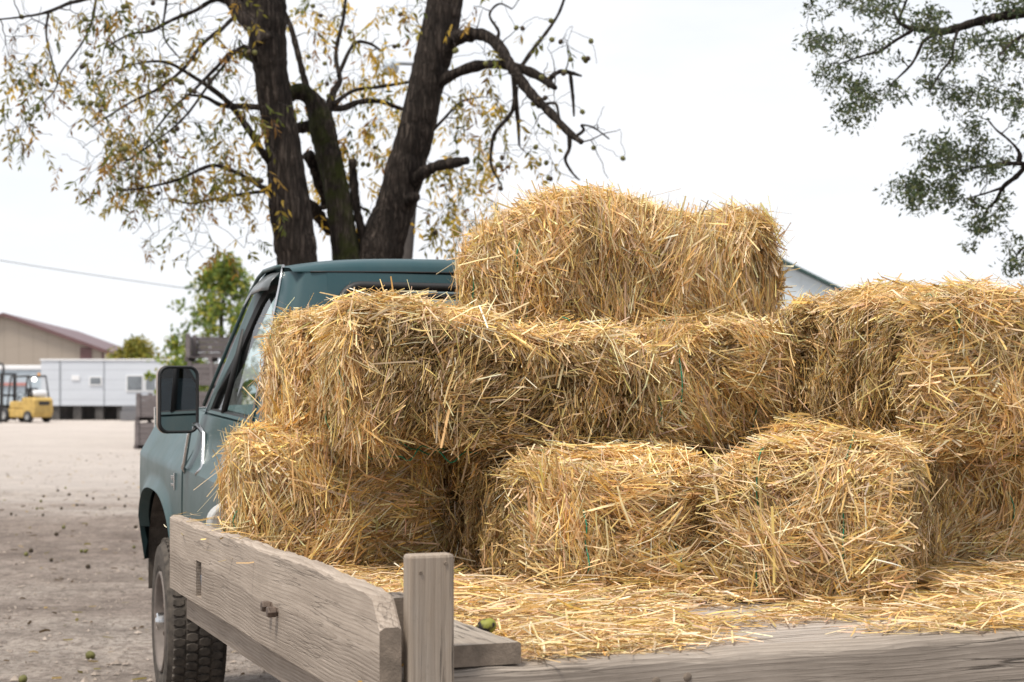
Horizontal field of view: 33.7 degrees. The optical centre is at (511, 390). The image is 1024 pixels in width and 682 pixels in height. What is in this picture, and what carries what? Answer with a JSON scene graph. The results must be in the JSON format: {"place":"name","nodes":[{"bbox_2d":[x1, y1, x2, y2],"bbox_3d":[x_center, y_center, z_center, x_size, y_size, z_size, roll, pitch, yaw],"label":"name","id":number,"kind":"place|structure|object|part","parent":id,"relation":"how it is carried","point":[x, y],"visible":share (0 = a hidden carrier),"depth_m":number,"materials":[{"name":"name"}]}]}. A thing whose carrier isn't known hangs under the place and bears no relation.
{"place":"outdoors","nodes":[
{"label":"outdoors","id":0,"kind":"place"},
{"bbox_2d":[0,313,122,364],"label":"barn","id":1,"kind":"structure","parent":0,"point":[24,341],"depth_m":110.25,"materials":[{"name":"beige metal"}]},
{"bbox_2d":[0,260,246,296],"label":"power line","id":2,"kind":"object","parent":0,"point":[124,279],"visible":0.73,"depth_m":49.99,"materials":[{"name":"black metal"}]},
{"bbox_2d":[0,394,280,681],"bbox_3d":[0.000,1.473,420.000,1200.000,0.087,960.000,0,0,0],"label":"ground","id":3,"kind":"structure","parent":0,"point":[62,445],"depth_m":14.97,"materials":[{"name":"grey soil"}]},
{"bbox_2d":[0,363,4,422],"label":"steel frame","id":4,"kind":"object","parent":3,"relation":"on","point":[2,387],"visible":1,"depth_m":76.96,"materials":[{"name":"grey metal"}]},
{"bbox_2d":[0,365,40,408],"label":"storage trailer","id":5,"kind":"object","parent":3,"relation":"on","point":[32,370],"visible":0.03,"depth_m":92.00,"materials":[{"name":"white metal"}]},
{"bbox_2d":[18,675,26,681],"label":"walnut","id":6,"kind":"object","parent":3,"relation":"on","point":[22,678],"visible":1,"depth_m":8.57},
{"bbox_2d":[0,373,52,422],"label":"forklift","id":7,"kind":"object","parent":3,"relation":"on","point":[34,403],"visible":0.94,"depth_m":78.50},
{"bbox_2d":[85,651,95,658],"bbox_3d":[-2.325,1.458,9.321,0.054,0.051,0.050,0,0,0],"label":"walnut","id":8,"kind":"object","parent":3,"relation":"on","point":[90,654],"visible":1,"depth_m":9.30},
{"bbox_2d":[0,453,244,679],"bbox_3d":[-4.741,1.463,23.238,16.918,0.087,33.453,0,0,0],"label":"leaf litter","id":9,"kind":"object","parent":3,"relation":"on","point":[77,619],"visible":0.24,"depth_m":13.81,"materials":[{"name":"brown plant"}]},
{"bbox_2d":[40,359,206,419],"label":"trailer home","id":10,"kind":"object","parent":3,"relation":"on","point":[93,389],"visible":0.64,"depth_m":85.00,"materials":[{"name":"white metal"}]},
{"bbox_2d":[89,376,101,384],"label":"window","id":11,"kind":"structure","parent":10,"relation":"in","point":[93,380],"depth_m":84.95,"materials":[{"name":"grey glass"}]},
{"bbox_2d":[126,375,143,391],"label":"window","id":12,"kind":"structure","parent":10,"relation":"in","point":[134,383],"depth_m":84.95,"materials":[{"name":"grey glass"}]},
{"bbox_2d":[145,376,155,391],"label":"window","id":13,"kind":"structure","parent":10,"relation":"in","point":[150,386],"depth_m":84.95,"materials":[{"name":"grey glass"}]},
{"bbox_2d":[120,406,135,420],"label":"entry step","id":14,"kind":"object","parent":3,"relation":"on","point":[127,413],"visible":0.59,"depth_m":83.00,"materials":[{"name":"grey concrete"}]},
{"bbox_2d":[103,333,163,358],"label":"bush","id":15,"kind":"object","parent":3,"relation":"on","point":[136,347],"visible":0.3,"depth_m":96.57,"materials":[{"name":"green plant"}]},
{"bbox_2d":[134,420,153,448],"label":"wooden bin","id":16,"kind":"object","parent":3,"relation":"on","point":[143,431],"visible":0.36,"depth_m":42.42,"materials":[{"name":"brown wood"}]},
{"bbox_2d":[135,393,155,420],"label":"wooden bin","id":17,"kind":"object","parent":16,"relation":"on","point":[145,405],"visible":0.42,"depth_m":42.42,"materials":[{"name":"wood"}]},
{"bbox_2d":[0,0,317,280],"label":"walnut tree","id":18,"kind":"object","parent":3,"relation":"on","point":[263,24],"visible":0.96,"depth_m":13.98,"materials":[{"name":"yellow plant"}]},
{"bbox_2d":[157,350,172,358],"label":"bush","id":19,"kind":"object","parent":3,"relation":"on","point":[159,353],"visible":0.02,"depth_m":97.82,"materials":[{"name":"green plant"}]},
{"bbox_2d":[144,251,270,404],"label":"leafy tree","id":20,"kind":"object","parent":3,"relation":"on","point":[221,274],"visible":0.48,"depth_m":51.52,"materials":[{"name":"green plant"}]},
{"bbox_2d":[382,58,416,258],"bbox_3d":[-1.199,-1.296,18.876,0.561,5.522,0.380,0,0,0],"label":"street light","id":21,"kind":"object","parent":3,"relation":"on","point":[408,248],"visible":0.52,"depth_m":18.94,"materials":[{"name":"metal"}]},
{"bbox_2d":[286,0,625,259],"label":"walnut tree","id":22,"kind":"object","parent":3,"relation":"on","point":[407,171],"visible":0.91,"depth_m":14.67,"materials":[{"name":"yellow plant"}]},
{"bbox_2d":[138,259,1023,681],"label":"flatbed truck","id":23,"kind":"object","parent":3,"relation":"on","point":[284,615],"visible":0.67,"depth_m":4.30,"materials":[{"name":"grey wood"}]},
{"bbox_3d":[-1.115,0.232,6.790,0.245,1.370,0.983,0,0,-21],"label":"door","id":24,"kind":"part","parent":23,"relation":"part of","materials":[{"name":"teal paint"}]},
{"bbox_2d":[194,409,457,576],"bbox_3d":[-0.618,0.353,5.628,0.876,0.662,0.626,0,0,-21],"label":"straw bale","id":25,"kind":"object","parent":23,"relation":"on","point":[300,495],"visible":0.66,"depth_m":5.42},
{"bbox_2d":[243,290,532,437],"bbox_3d":[-0.370,-0.048,5.805,1.106,0.611,0.680,0,0,-21],"label":"straw bale","id":26,"kind":"object","parent":25,"relation":"on","point":[282,374],"visible":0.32,"depth_m":5.54},
{"bbox_2d":[427,429,723,602],"bbox_3d":[0.176,0.364,5.390,0.832,0.650,1.148,0,0,-21],"label":"straw bale","id":27,"kind":"object","parent":23,"relation":"on","point":[602,507],"visible":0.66,"depth_m":4.97},
{"bbox_2d":[293,276,674,476],"bbox_3d":[-0.080,-0.041,5.349,1.213,0.620,0.640,0,0,-21],"label":"straw bale","id":28,"kind":"object","parent":27,"relation":"on","point":[406,368],"visible":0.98,"depth_m":5.15},
{"bbox_2d":[164,512,1023,681],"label":"loose straw","id":29,"kind":"object","parent":23,"relation":"on","point":[991,593],"visible":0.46,"depth_m":4.48,"materials":[{"name":"yellow plant"}]},
{"bbox_2d":[476,618,496,632],"bbox_3d":[-0.061,0.559,3.999,0.047,0.042,0.044,0,0,40],"label":"walnut","id":30,"kind":"object","parent":29,"relation":"on","point":[488,625],"visible":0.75,"depth_m":3.98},
{"bbox_2d":[676,435,757,542],"bbox_3d":[0.566,0.366,6.243,1.052,0.661,0.624,0,0,-21],"label":"straw bale","id":31,"kind":"object","parent":23,"relation":"on","point":[708,457],"depth_m":6.09},
{"bbox_2d":[617,302,809,458],"bbox_3d":[0.552,-0.041,6.090,0.798,0.570,1.011,0,0,-21],"label":"straw bale","id":32,"kind":"object","parent":31,"relation":"on","point":[727,379],"visible":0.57,"depth_m":5.74},
{"bbox_2d":[437,176,800,332],"bbox_3d":[0.419,-0.397,6.164,1.350,0.707,0.746,0,0,-35],"label":"straw bale","id":33,"kind":"object","parent":32,"relation":"on","point":[583,252],"visible":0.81,"depth_m":5.83},
{"bbox_2d":[688,403,966,608],"bbox_3d":[0.988,0.365,5.190,0.701,0.662,1.112,0,0,22],"label":"straw bale","id":34,"kind":"object","parent":23,"relation":"on","point":[800,505],"visible":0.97,"depth_m":4.79},
{"bbox_2d":[929,450,1023,565],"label":"straw bale","id":35,"kind":"object","parent":23,"relation":"on","point":[986,508],"visible":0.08,"depth_m":5.58},
{"bbox_2d":[769,265,1023,475],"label":"straw bale","id":36,"kind":"object","parent":35,"relation":"on","point":[939,367],"visible":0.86,"depth_m":5.25},
{"bbox_2d":[792,0,1023,284],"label":"locust tree","id":37,"kind":"object","parent":3,"relation":"on","point":[916,185],"visible":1,"depth_m":10.45,"materials":[{"name":"green plant"}]},
{"bbox_2d":[199,389,241,406],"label":"wooden bin","id":38,"kind":"object","parent":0,"point":[235,400],"visible":0.23,"depth_m":45.35,"materials":[{"name":"wood"}]},
{"bbox_2d":[187,361,242,388],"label":"wooden bin","id":39,"kind":"object","parent":38,"relation":"on","point":[206,371],"visible":0.39,"depth_m":45.36,"materials":[{"name":"brown wood"}]},
{"bbox_2d":[184,333,235,361],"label":"wooden bin","id":40,"kind":"object","parent":39,"relation":"on","point":[196,344],"visible":0.61,"depth_m":46.60,"materials":[{"name":"wood"}]},
{"bbox_2d":[0,0,1023,393],"label":"sky","id":41,"kind":"structure","parent":0,"point":[704,97],"materials":[{"name":"white"}]},
{"bbox_2d":[775,256,845,316],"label":"metal shed","id":42,"kind":"structure","parent":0,"point":[808,280],"depth_m":60.00,"materials":[{"name":"white metal"}]}
]}

